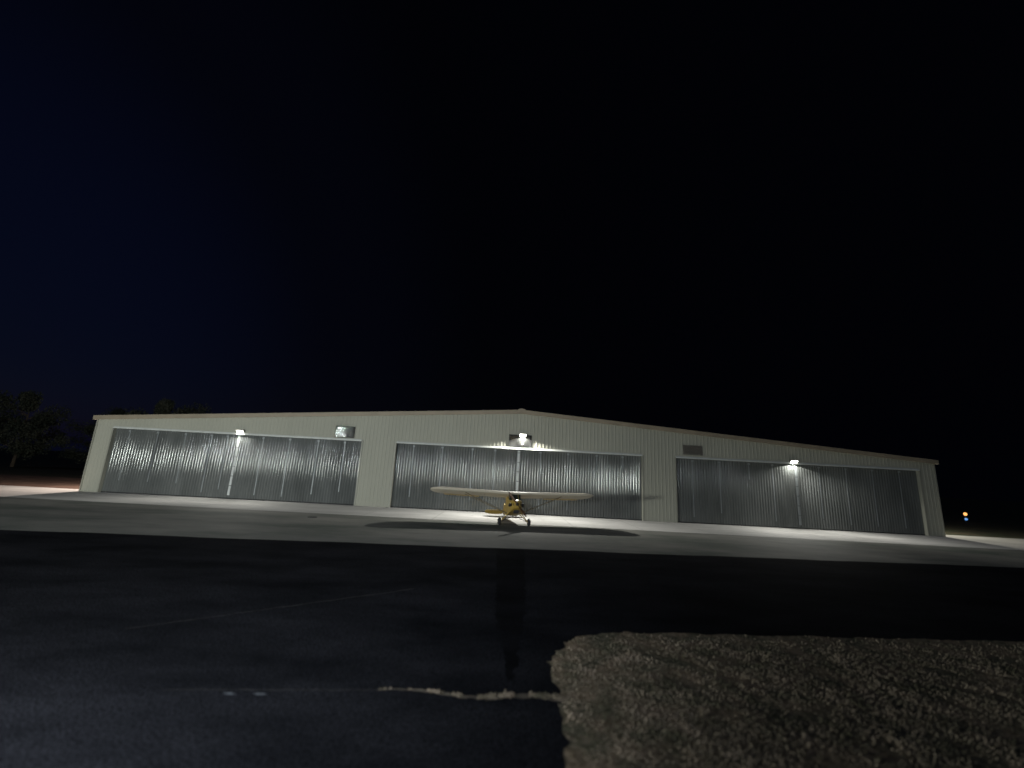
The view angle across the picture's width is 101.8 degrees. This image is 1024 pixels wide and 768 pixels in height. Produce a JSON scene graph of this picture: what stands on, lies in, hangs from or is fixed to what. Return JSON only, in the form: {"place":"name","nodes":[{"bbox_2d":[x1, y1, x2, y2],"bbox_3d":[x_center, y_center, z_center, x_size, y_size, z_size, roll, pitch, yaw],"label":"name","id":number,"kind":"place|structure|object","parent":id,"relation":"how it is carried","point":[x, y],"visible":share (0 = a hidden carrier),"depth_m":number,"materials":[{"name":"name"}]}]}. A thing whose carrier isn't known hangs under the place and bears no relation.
{"place":"outdoors","nodes":[
{"label":"outdoors","id":0,"kind":"place"},
{"bbox_2d":[0,530,1023,767],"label":"asphalt","id":1,"kind":"structure","parent":0,"point":[87,679],"depth_m":8.41,"materials":[{"name":"black asphalt"}]},
{"bbox_2d":[125,588,413,628],"bbox_3d":[-4.904,5.043,9.492,5.867,0.001,0.093,12,-15,-37],"label":"weedy crack","id":2,"kind":"object","parent":1,"relation":"on","point":[276,607],"visible":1,"depth_m":9.36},
{"bbox_2d":[377,688,564,701],"bbox_3d":[-0.594,4.539,6.074,2.751,0.001,0.240,3,-12,-2],"label":"weedy crack","id":3,"kind":"object","parent":1,"relation":"on","point":[522,695],"visible":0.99,"depth_m":6.08,"materials":[{"name":"plant"}]},
{"bbox_2d":[494,549,526,679],"bbox_3d":[0.024,5.885,12.192,1.222,0.001,11.500,3,-12,0],"label":"tar seal","id":4,"kind":"object","parent":1,"relation":"on","point":[510,612],"visible":1,"depth_m":10.55,"materials":[{"name":"black asphalt"}]},
{"bbox_2d":[0,497,1023,567],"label":"taxiway","id":5,"kind":"structure","parent":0,"point":[33,514],"depth_m":21.62,"materials":[{"name":"concrete"}]},
{"bbox_2d":[0,448,1023,538],"bbox_3d":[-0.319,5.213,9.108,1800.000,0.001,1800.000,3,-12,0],"label":"ground","id":6,"kind":"structure","parent":0,"point":[996,519],"depth_m":73.47,"materials":[{"name":"plant"}]},
{"bbox_2d":[0,389,73,466],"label":"leafy tree","id":7,"kind":"object","parent":6,"relation":"on","point":[41,422],"visible":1,"depth_m":67.73,"materials":[{"name":"green plant"}]},
{"bbox_2d":[0,475,81,488],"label":"dirt yard","id":8,"kind":"structure","parent":6,"relation":"on","point":[42,481],"depth_m":40.66,"materials":[{"name":"brown soil"}]},
{"bbox_2d":[55,407,142,463],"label":"leafy tree","id":9,"kind":"object","parent":6,"relation":"on","point":[89,430],"visible":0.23,"depth_m":70.37,"materials":[{"name":"green plant"}]},
{"bbox_2d":[120,398,211,414],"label":"leafy tree","id":10,"kind":"object","parent":6,"relation":"on","point":[167,406],"visible":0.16,"depth_m":71.06,"materials":[{"name":"green plant"}]},
{"bbox_2d":[0,485,1023,549],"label":"apron","id":11,"kind":"object","parent":6,"relation":"on","point":[78,495],"visible":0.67,"depth_m":29.96,"materials":[{"name":"concrete"}]},
{"bbox_2d":[431,487,592,525],"bbox_3d":[0.044,8.028,27.225,8.138,2.151,8.134,-6,-15,37],"label":"light aeroplane","id":12,"kind":"object","parent":11,"relation":"on","point":[513,505],"visible":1,"depth_m":26.86,"materials":[{"name":"yellow metal"}]},
{"bbox_2d":[79,409,945,536],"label":"hangar","id":13,"kind":"structure","parent":6,"relation":"on","point":[615,469],"depth_m":34.20,"materials":[{"name":"beige metal"}]},
{"bbox_2d":[101,428,361,504],"bbox_3d":[-22.670,6.678,33.937,20.390,5.198,0.125,3,-12,0],"label":"hangar door","id":14,"kind":"structure","parent":13,"relation":"in","point":[147,462],"depth_m":33.92,"materials":[{"name":"grey metal"}]},
{"bbox_2d":[391,443,641,520],"bbox_3d":[0.486,7.925,34.034,20.310,5.198,0.125,3,-12,0],"label":"hangar door","id":15,"kind":"structure","parent":13,"relation":"in","point":[613,481],"depth_m":34.07,"materials":[{"name":"grey metal"}]},
{"bbox_2d":[676,458,924,534],"bbox_3d":[23.478,9.164,34.131,20.200,5.198,0.125,3,-12,0],"label":"hangar door","id":16,"kind":"structure","parent":13,"relation":"in","point":[718,492],"depth_m":34.12,"materials":[{"name":"grey metal"}]},
{"bbox_2d":[0,0,1023,501],"label":"sky","id":17,"kind":"structure","parent":0,"point":[794,221],"materials":[{"name":"black"}]},
{"bbox_2d":[379,631,1023,767],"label":"lawn","id":18,"kind":"structure","parent":0,"point":[876,751],"depth_m":6.36,"materials":[{"name":"plant"}]}
]}

